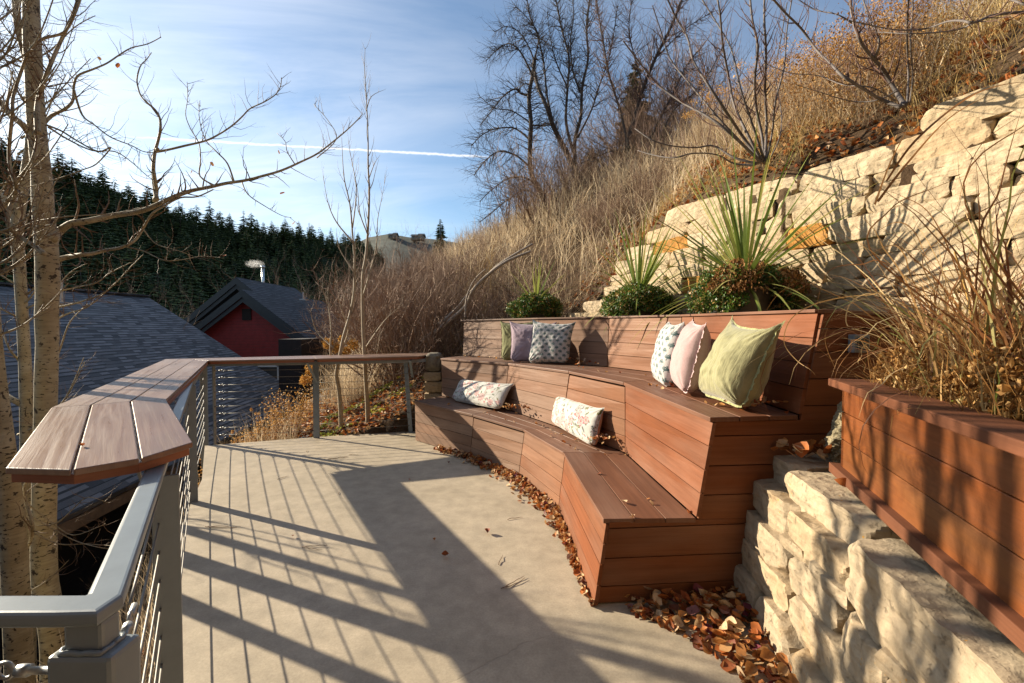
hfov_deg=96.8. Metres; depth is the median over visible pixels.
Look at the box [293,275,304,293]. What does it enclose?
conifer tree
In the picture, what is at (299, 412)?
dried weed
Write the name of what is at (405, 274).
bare bush
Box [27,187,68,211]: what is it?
conifer tree
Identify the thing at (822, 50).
withered shrub
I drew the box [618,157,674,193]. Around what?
bare bush
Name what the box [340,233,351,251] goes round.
conifer tree
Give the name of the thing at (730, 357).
square cushion
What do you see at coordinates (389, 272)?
bare bush
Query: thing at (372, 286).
bare bush
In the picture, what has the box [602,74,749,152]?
bare bush
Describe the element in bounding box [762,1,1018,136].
withered shrub
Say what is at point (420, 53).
sky
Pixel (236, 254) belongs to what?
conifer tree
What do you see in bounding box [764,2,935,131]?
withered shrub
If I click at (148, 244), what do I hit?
conifer tree
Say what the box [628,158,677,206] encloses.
bare bush
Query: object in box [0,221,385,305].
hill
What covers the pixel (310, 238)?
conifer tree
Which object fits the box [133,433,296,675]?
bank leaves
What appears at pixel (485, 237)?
bare bush
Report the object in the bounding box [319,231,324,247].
conifer tree
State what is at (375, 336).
bare bush
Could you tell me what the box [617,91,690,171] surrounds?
bare bush
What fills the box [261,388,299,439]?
dried weed
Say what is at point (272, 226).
conifer tree
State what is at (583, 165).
bare bush
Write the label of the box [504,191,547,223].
bare bush
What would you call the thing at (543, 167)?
bare bush
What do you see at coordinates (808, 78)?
rabbitbrush
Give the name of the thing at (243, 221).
conifer tree
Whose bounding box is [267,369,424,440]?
bank leaves
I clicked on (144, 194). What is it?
conifer tree
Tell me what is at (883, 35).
rabbitbrush
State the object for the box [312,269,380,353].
bare bush
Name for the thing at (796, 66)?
rabbitbrush
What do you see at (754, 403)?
fallen leaves
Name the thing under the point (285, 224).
conifer tree
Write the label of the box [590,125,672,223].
bare bush
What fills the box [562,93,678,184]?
bare bush
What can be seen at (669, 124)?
bare bush
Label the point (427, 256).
bare bush
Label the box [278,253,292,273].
conifer tree
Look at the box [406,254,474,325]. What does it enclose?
bare bush
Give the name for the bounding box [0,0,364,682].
aspen tree
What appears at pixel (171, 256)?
conifer tree
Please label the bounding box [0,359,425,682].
cable railing
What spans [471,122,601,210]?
bare bush
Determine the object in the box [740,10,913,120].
withered shrub
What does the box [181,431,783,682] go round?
concrete deck
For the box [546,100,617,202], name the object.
bare bush
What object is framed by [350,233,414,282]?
bare bush
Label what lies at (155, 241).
conifer tree
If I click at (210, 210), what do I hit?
conifer tree
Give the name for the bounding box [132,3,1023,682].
ground
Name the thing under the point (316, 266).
conifer tree
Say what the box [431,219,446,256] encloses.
evergreen tree
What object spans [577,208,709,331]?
potted plant
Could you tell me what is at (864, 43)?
rabbitbrush
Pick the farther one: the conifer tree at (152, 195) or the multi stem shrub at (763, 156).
the conifer tree at (152, 195)
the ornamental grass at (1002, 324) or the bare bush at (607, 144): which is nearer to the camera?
the ornamental grass at (1002, 324)
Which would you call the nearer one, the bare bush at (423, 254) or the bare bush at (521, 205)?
the bare bush at (521, 205)
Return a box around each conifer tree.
[0,138,16,170]
[0,227,32,284]
[0,234,11,280]
[12,154,21,173]
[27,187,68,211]
[51,144,65,175]
[54,152,74,195]
[56,185,68,200]
[58,157,87,193]
[61,186,103,229]
[70,247,112,288]
[71,263,90,287]
[76,229,92,251]
[79,201,99,242]
[94,243,118,283]
[95,166,119,199]
[104,201,132,238]
[104,261,120,289]
[109,245,156,290]
[111,196,134,223]
[122,185,136,202]
[123,249,144,287]
[138,184,154,205]
[143,261,170,308]
[144,217,155,239]
[144,236,158,260]
[145,191,165,224]
[149,233,165,261]
[158,220,174,245]
[159,194,172,219]
[160,247,197,283]
[167,207,188,228]
[168,219,179,240]
[172,211,185,242]
[173,200,186,223]
[184,244,198,274]
[189,205,207,235]
[196,256,215,286]
[200,214,216,233]
[202,199,216,225]
[209,243,231,279]
[214,210,230,233]
[224,212,236,234]
[224,221,237,243]
[228,249,243,270]
[230,231,261,264]
[234,223,246,243]
[236,211,250,240]
[239,265,250,278]
[244,212,264,236]
[245,248,254,268]
[257,223,270,244]
[267,222,278,241]
[270,270,278,284]
[275,226,290,247]
[275,264,285,285]
[278,242,300,265]
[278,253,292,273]
[280,222,294,241]
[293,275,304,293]
[294,223,308,243]
[294,226,303,248]
[296,268,312,291]
[296,272,311,297]
[305,223,314,247]
[305,225,320,245]
[313,260,320,275]
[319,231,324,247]
[328,230,335,242]
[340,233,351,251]
[354,233,364,252]
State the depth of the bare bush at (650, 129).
12.67 m
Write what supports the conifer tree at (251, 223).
on the hill at (328, 261)
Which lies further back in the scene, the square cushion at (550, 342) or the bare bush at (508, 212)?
the bare bush at (508, 212)
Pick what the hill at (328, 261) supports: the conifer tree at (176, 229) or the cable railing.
the conifer tree at (176, 229)
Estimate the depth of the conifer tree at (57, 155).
121.81 m
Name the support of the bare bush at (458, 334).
on the ground at (390, 423)
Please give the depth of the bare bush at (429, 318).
8.57 m
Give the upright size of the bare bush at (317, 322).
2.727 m
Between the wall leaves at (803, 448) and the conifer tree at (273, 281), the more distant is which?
the conifer tree at (273, 281)
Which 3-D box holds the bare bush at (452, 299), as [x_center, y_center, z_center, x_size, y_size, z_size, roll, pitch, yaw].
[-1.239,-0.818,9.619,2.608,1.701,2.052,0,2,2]
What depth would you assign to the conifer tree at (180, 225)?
135.77 m
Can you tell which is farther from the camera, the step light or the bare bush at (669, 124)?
the bare bush at (669, 124)
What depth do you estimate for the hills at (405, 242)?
422.63 m
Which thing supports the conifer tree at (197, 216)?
on the hill at (328, 261)
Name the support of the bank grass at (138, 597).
on the ground at (390, 423)
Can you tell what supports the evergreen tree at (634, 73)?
on the ground at (390, 423)
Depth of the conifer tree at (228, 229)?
161.89 m
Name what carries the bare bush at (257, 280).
on the ground at (390, 423)
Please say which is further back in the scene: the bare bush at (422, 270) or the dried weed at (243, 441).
the bare bush at (422, 270)
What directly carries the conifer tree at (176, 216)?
on the hill at (328, 261)
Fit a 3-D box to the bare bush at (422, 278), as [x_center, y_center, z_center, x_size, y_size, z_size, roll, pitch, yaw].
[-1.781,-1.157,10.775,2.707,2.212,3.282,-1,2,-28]
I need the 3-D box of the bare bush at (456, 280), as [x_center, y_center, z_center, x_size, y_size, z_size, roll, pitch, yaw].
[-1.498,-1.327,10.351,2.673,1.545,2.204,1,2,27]
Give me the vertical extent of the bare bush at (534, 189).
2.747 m
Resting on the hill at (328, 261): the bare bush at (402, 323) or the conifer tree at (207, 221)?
the conifer tree at (207, 221)
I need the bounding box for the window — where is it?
[257,365,278,379]
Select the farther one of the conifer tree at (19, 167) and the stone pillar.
the conifer tree at (19, 167)
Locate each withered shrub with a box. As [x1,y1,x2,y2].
[733,24,865,132]
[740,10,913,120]
[758,9,925,102]
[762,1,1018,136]
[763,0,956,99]
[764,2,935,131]
[835,0,982,50]
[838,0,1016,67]
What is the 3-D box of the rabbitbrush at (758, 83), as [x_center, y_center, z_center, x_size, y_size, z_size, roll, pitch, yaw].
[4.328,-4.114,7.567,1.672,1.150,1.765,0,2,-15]
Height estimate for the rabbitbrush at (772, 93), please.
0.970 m
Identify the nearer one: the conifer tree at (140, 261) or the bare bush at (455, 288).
the bare bush at (455, 288)
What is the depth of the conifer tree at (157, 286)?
80.58 m
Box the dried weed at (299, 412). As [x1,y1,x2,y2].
[272,383,310,436]
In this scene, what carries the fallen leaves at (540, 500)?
on the concrete deck
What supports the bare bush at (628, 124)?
on the ground at (390, 423)
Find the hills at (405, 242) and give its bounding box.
[361,234,455,278]
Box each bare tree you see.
[443,0,571,236]
[512,0,637,183]
[580,0,734,153]
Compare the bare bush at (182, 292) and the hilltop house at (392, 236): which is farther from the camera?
the hilltop house at (392, 236)
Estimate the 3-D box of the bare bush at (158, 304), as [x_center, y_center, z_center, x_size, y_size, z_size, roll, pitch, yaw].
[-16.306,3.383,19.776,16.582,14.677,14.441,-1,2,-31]
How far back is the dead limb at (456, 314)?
8.16 m
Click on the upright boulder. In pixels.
(834, 438)
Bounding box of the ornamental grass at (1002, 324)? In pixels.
[724,49,1023,482]
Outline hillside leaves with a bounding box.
[564,6,1023,306]
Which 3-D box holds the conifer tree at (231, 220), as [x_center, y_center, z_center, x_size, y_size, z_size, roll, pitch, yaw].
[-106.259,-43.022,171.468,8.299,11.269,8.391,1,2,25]
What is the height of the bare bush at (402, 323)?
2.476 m
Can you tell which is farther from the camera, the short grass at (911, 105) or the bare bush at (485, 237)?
the bare bush at (485, 237)
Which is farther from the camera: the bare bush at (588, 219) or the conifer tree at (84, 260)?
the conifer tree at (84, 260)
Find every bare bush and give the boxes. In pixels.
[99,266,195,328]
[145,270,198,314]
[155,265,217,317]
[204,252,327,296]
[216,248,322,300]
[264,249,315,297]
[274,245,566,397]
[291,286,358,354]
[292,244,432,351]
[297,266,366,353]
[299,272,462,387]
[301,228,514,379]
[302,241,478,353]
[304,285,360,347]
[305,275,359,325]
[305,277,480,368]
[310,261,511,382]
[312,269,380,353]
[318,223,426,343]
[320,248,445,342]
[323,249,397,321]
[323,275,502,371]
[327,226,434,337]
[327,258,511,373]
[333,230,470,345]
[333,260,485,366]
[337,224,466,312]
[343,272,451,317]
[345,242,448,375]
[348,268,515,352]
[348,280,504,386]
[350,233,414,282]
[351,253,442,295]
[357,222,483,333]
[364,233,485,301]
[380,253,467,295]
[383,255,530,355]
[385,259,498,306]
[389,250,491,310]
[391,272,507,338]
[393,247,423,276]
[402,256,511,326]
[405,243,448,266]
[405,261,459,312]
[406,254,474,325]
[409,237,459,278]
[409,242,449,272]
[411,228,504,306]
[416,241,470,274]
[423,250,489,287]
[430,248,481,282]
[431,240,495,280]
[443,211,516,272]
[455,231,580,316]
[470,225,505,253]
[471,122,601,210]
[471,225,613,316]
[472,125,562,239]
[480,280,515,311]
[484,241,534,277]
[486,197,517,237]
[491,119,613,230]
[494,149,573,231]
[499,99,654,210]
[500,133,562,205]
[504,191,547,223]
[534,110,626,188]
[536,126,624,195]
[545,108,623,176]
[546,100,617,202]
[552,66,677,178]
[554,131,616,184]
[559,180,642,240]
[560,16,754,167]
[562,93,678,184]
[572,2,712,167]
[572,182,622,240]
[581,181,638,241]
[584,0,757,159]
[586,56,716,163]
[589,183,634,220]
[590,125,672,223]
[595,91,693,153]
[597,4,805,149]
[598,86,656,169]
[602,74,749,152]
[602,86,727,149]
[604,96,679,161]
[605,71,725,164]
[613,17,753,141]
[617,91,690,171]
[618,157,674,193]
[621,107,690,168]
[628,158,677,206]
[634,87,698,154]
[647,131,688,162]
[659,131,689,164]
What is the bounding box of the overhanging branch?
[848,0,1023,56]
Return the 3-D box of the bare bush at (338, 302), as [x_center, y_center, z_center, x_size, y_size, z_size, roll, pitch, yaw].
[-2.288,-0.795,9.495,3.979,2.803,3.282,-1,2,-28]
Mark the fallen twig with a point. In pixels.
(512, 584)
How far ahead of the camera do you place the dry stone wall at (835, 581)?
1.69 m
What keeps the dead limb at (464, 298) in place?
on the ground at (390, 423)
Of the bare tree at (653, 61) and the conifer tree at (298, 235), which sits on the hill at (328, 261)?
the conifer tree at (298, 235)
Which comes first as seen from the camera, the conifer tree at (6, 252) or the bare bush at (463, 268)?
the bare bush at (463, 268)
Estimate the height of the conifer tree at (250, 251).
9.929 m
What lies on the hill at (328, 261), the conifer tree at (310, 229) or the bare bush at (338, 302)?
the conifer tree at (310, 229)
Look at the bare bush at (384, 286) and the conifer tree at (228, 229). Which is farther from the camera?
the conifer tree at (228, 229)
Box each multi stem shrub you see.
[612,0,807,176]
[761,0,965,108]
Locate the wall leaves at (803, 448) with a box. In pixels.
[770,437,845,486]
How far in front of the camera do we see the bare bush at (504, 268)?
10.33 m
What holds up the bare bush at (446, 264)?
on the ground at (390, 423)
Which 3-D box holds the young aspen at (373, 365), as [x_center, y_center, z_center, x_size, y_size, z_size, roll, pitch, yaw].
[-2.210,0.581,7.300,0.332,2.010,0.238,1,2,33]
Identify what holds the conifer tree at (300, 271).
on the hill at (328, 261)
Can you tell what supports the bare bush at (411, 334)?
on the ground at (390, 423)
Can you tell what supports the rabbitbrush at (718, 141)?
on the ground at (390, 423)
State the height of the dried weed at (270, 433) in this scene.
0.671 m
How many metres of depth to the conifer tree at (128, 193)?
136.19 m
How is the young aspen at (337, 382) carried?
on the ground at (390, 423)
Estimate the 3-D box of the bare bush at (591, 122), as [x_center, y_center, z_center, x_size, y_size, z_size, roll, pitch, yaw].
[4.758,-8.111,15.178,7.415,5.831,6.457,1,2,40]
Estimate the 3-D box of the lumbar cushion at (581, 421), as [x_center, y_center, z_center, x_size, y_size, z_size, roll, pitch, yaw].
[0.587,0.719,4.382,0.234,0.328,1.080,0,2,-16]
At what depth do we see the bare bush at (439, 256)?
12.19 m
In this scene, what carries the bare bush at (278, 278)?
on the ground at (390, 423)
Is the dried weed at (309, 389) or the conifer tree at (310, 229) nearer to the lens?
the dried weed at (309, 389)
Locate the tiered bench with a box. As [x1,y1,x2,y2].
[414,309,1020,605]
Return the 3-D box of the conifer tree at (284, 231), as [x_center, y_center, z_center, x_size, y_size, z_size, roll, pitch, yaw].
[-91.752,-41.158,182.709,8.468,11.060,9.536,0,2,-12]
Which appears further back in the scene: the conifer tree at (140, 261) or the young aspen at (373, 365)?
the conifer tree at (140, 261)
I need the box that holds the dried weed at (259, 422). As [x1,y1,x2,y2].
[230,403,277,441]
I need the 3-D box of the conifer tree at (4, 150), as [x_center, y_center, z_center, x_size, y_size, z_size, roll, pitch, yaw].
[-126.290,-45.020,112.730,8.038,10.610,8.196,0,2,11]
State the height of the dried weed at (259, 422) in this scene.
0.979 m
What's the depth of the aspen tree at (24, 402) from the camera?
4.32 m
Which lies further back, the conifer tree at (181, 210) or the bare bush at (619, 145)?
the conifer tree at (181, 210)
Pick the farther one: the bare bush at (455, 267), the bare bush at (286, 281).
the bare bush at (286, 281)
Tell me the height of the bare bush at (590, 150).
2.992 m
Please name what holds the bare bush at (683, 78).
on the ground at (390, 423)
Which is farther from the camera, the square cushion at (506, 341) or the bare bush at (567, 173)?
the bare bush at (567, 173)
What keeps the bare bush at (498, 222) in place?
on the ground at (390, 423)
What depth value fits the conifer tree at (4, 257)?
65.44 m
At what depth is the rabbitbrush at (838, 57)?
5.81 m
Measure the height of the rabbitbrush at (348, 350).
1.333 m
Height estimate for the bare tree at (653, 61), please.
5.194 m
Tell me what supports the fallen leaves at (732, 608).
on the concrete deck
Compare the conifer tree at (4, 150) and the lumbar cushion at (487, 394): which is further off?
the conifer tree at (4, 150)
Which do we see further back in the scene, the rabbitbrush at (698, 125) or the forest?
the forest
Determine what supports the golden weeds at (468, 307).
on the ground at (390, 423)
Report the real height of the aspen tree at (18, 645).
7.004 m
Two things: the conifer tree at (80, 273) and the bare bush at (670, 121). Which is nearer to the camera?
the bare bush at (670, 121)
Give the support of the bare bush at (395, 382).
on the ground at (390, 423)
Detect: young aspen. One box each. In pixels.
[302,125,363,431]
[348,35,404,422]
[368,334,380,412]
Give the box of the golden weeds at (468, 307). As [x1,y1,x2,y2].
[423,243,500,397]
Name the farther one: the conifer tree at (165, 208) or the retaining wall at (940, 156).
the conifer tree at (165, 208)
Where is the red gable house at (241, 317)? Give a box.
[184,265,354,422]
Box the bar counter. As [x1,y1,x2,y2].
[6,352,441,483]
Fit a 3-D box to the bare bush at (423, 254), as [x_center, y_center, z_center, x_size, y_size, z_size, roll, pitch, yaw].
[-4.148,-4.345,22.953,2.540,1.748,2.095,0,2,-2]
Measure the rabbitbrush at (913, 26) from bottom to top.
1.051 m
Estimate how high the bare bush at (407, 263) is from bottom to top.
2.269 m
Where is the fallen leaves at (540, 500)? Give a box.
[433,444,594,605]
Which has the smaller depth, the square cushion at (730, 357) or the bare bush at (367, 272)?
the square cushion at (730, 357)
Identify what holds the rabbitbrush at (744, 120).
on the ground at (390, 423)
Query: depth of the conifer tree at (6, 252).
67.36 m
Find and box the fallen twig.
[501,577,522,588]
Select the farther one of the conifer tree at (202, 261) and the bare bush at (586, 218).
the conifer tree at (202, 261)
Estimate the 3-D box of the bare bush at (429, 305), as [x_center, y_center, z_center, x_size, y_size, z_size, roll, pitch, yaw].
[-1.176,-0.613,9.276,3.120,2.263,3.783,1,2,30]
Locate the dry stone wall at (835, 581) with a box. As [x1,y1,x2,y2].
[734,454,1023,682]
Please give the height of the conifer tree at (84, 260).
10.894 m
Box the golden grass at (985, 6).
[837,0,1023,89]
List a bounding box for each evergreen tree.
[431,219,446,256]
[607,61,654,161]
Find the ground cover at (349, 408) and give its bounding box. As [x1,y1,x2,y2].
[312,374,423,436]
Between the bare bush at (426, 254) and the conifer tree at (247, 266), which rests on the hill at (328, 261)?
the conifer tree at (247, 266)
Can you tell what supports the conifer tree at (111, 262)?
on the hill at (328, 261)
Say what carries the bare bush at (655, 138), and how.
on the ground at (390, 423)
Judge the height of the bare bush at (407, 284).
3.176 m
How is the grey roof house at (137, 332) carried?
on the ground at (390, 423)
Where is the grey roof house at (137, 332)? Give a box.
[0,281,298,682]
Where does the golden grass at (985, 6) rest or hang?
on the ground at (390, 423)
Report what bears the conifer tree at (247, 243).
on the hill at (328, 261)
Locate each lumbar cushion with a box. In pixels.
[452,379,513,408]
[551,397,604,444]
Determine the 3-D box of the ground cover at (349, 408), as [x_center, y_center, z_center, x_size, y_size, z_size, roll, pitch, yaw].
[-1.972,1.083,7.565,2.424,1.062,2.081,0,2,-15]
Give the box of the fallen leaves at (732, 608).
[624,583,799,682]
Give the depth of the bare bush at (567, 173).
11.77 m
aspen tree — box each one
[0,0,96,682]
[0,0,117,681]
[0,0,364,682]
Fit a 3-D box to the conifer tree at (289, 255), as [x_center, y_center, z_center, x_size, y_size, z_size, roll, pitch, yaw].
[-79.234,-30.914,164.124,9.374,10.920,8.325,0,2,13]
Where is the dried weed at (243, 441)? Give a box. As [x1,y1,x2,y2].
[225,425,262,443]
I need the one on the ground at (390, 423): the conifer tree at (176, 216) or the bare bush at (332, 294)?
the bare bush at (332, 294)
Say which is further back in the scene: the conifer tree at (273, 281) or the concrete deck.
the conifer tree at (273, 281)
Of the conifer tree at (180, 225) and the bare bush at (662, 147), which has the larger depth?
the conifer tree at (180, 225)
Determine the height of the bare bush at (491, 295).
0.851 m
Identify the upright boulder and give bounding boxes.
[824,401,842,462]
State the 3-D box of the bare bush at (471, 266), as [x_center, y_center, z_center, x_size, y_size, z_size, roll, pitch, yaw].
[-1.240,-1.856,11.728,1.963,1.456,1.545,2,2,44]
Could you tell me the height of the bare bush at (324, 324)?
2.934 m
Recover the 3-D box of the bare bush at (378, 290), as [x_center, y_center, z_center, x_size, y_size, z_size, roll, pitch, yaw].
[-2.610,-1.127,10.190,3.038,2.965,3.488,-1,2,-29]
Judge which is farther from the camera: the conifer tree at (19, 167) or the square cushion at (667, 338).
the conifer tree at (19, 167)
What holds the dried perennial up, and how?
in the wooden planter
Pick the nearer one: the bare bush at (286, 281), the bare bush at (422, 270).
the bare bush at (422, 270)
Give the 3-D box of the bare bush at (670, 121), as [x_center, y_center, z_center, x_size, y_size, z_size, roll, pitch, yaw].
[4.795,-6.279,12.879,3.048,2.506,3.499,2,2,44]
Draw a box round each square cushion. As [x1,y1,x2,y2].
[500,320,535,359]
[509,321,556,361]
[529,320,575,362]
[651,322,684,385]
[670,319,710,393]
[698,316,785,407]
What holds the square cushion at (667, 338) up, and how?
on the tiered bench
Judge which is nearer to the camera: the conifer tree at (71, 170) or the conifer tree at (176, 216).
the conifer tree at (71, 170)
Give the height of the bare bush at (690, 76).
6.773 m
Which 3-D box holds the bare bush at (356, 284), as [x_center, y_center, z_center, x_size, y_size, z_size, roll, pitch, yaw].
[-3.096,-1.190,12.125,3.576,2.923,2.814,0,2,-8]
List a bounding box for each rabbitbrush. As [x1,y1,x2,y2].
[299,335,388,408]
[663,96,725,162]
[672,89,749,152]
[688,65,796,148]
[690,67,753,149]
[718,55,801,105]
[726,43,804,125]
[735,60,825,120]
[766,40,828,119]
[768,34,819,98]
[777,32,857,116]
[787,1,896,106]
[802,3,961,93]
[803,0,947,94]
[842,0,990,87]
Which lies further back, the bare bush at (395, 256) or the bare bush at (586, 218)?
the bare bush at (395, 256)
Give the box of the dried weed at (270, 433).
[250,410,291,440]
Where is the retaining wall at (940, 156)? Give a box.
[570,74,1023,328]
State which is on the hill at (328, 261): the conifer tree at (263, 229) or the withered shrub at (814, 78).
the conifer tree at (263, 229)
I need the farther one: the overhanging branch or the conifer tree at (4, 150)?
the conifer tree at (4, 150)
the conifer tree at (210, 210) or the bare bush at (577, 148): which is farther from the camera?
the conifer tree at (210, 210)
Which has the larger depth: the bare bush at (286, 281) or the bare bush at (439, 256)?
the bare bush at (286, 281)
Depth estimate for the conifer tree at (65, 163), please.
118.12 m
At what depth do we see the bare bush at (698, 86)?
12.78 m
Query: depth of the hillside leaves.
4.74 m
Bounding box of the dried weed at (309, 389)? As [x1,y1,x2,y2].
[299,383,329,421]
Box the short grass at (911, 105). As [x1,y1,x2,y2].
[598,0,1023,281]
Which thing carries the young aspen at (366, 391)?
on the ground at (390, 423)
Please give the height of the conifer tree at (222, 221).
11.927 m
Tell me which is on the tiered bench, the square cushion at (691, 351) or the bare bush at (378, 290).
the square cushion at (691, 351)
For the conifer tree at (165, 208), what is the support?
on the hill at (328, 261)
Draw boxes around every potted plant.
[498,259,569,317]
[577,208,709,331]
[621,116,895,351]
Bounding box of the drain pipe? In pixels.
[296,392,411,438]
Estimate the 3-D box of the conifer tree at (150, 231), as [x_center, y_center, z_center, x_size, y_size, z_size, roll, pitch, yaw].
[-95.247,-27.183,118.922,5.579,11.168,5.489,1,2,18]
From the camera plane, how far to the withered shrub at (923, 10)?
5.52 m
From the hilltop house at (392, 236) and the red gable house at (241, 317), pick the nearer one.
the red gable house at (241, 317)
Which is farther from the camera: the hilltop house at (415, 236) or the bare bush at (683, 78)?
the hilltop house at (415, 236)
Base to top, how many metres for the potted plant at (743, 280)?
2.267 m
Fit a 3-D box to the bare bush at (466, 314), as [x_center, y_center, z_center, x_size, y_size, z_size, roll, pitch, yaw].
[-1.846,-0.383,8.859,3.845,3.066,3.025,1,2,35]
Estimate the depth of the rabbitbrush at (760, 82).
8.19 m
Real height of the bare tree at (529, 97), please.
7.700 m
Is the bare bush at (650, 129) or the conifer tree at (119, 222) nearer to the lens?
the bare bush at (650, 129)
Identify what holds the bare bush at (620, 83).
on the ground at (390, 423)
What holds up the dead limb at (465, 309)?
on the bare bush at (466, 314)
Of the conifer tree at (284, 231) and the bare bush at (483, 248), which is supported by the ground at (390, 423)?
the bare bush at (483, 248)
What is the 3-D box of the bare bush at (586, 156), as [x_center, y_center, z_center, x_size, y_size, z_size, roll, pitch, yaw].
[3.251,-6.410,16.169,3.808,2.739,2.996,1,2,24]
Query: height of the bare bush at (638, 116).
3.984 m
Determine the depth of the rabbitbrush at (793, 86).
6.47 m
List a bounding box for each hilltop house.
[388,233,398,239]
[411,234,425,241]
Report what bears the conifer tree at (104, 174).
on the hill at (328, 261)
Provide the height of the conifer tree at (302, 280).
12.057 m
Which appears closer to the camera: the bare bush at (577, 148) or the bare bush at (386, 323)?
the bare bush at (386, 323)
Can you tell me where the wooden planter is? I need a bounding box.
[828,378,1023,652]
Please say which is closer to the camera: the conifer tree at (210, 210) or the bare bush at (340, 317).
the bare bush at (340, 317)
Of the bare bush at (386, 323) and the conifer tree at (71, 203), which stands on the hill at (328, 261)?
the conifer tree at (71, 203)
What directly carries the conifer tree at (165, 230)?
on the hill at (328, 261)
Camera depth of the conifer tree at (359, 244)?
238.22 m
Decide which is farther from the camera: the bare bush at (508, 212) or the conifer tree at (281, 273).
the conifer tree at (281, 273)
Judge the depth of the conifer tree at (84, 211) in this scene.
100.80 m
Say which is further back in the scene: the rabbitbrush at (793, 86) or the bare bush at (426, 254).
the bare bush at (426, 254)
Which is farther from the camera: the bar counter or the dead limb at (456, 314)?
the dead limb at (456, 314)
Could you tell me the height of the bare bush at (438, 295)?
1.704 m
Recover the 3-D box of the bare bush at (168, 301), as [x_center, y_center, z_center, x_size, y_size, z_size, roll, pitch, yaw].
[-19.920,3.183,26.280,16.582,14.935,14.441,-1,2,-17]
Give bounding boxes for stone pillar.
[423,371,444,398]
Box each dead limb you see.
[421,250,530,343]
[438,243,532,323]
[464,269,485,318]
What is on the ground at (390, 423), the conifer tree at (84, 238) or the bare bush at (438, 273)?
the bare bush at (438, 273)
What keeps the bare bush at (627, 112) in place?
on the ground at (390, 423)
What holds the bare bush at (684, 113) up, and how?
on the ground at (390, 423)
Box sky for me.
[0,0,981,243]
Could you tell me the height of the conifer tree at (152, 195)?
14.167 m
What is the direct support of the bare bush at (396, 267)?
on the ground at (390, 423)
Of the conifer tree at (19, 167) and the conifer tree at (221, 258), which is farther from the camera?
the conifer tree at (221, 258)
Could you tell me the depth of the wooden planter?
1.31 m
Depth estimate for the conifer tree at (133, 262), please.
86.38 m
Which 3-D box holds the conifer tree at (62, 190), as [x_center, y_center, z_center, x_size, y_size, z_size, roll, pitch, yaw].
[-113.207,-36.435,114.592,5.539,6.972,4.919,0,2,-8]
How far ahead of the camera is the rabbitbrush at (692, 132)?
8.59 m
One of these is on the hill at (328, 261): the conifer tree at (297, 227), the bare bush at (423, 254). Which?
the conifer tree at (297, 227)
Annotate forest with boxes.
[0,135,385,319]
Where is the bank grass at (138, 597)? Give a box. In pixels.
[7,394,309,682]
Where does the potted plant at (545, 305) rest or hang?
on the soil bed
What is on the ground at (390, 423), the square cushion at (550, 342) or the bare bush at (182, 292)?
the bare bush at (182, 292)
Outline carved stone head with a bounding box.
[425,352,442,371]
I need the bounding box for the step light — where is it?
[848,334,869,352]
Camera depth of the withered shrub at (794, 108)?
5.61 m
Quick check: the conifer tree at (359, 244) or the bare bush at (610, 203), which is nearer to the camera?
the bare bush at (610, 203)
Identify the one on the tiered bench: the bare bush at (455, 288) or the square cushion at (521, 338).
the square cushion at (521, 338)
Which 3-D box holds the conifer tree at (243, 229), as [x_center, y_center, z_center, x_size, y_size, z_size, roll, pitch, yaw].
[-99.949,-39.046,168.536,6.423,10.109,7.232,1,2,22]
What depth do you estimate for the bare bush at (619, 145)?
12.35 m
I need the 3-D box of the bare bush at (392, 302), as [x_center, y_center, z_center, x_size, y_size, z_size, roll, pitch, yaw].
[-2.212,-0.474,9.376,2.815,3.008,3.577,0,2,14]
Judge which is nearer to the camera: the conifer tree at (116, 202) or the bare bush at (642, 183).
the bare bush at (642, 183)
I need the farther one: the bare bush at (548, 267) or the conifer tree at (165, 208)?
the conifer tree at (165, 208)
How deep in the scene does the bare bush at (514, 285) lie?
8.77 m
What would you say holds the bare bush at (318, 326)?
on the ground at (390, 423)
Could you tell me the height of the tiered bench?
1.647 m
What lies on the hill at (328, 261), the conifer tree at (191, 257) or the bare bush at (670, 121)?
the conifer tree at (191, 257)
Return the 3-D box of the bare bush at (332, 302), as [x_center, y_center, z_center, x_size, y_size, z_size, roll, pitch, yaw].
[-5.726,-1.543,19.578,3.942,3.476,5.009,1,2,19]
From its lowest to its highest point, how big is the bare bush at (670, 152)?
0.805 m
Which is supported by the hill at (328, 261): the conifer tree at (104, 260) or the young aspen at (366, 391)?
the conifer tree at (104, 260)
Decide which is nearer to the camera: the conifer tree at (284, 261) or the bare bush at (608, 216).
the bare bush at (608, 216)
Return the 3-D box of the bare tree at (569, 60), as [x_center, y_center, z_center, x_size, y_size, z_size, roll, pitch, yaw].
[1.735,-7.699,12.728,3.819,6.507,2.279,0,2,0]
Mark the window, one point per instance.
(273, 370)
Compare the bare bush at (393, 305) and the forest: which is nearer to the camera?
the bare bush at (393, 305)
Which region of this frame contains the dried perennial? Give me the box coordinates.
[814,306,1023,423]

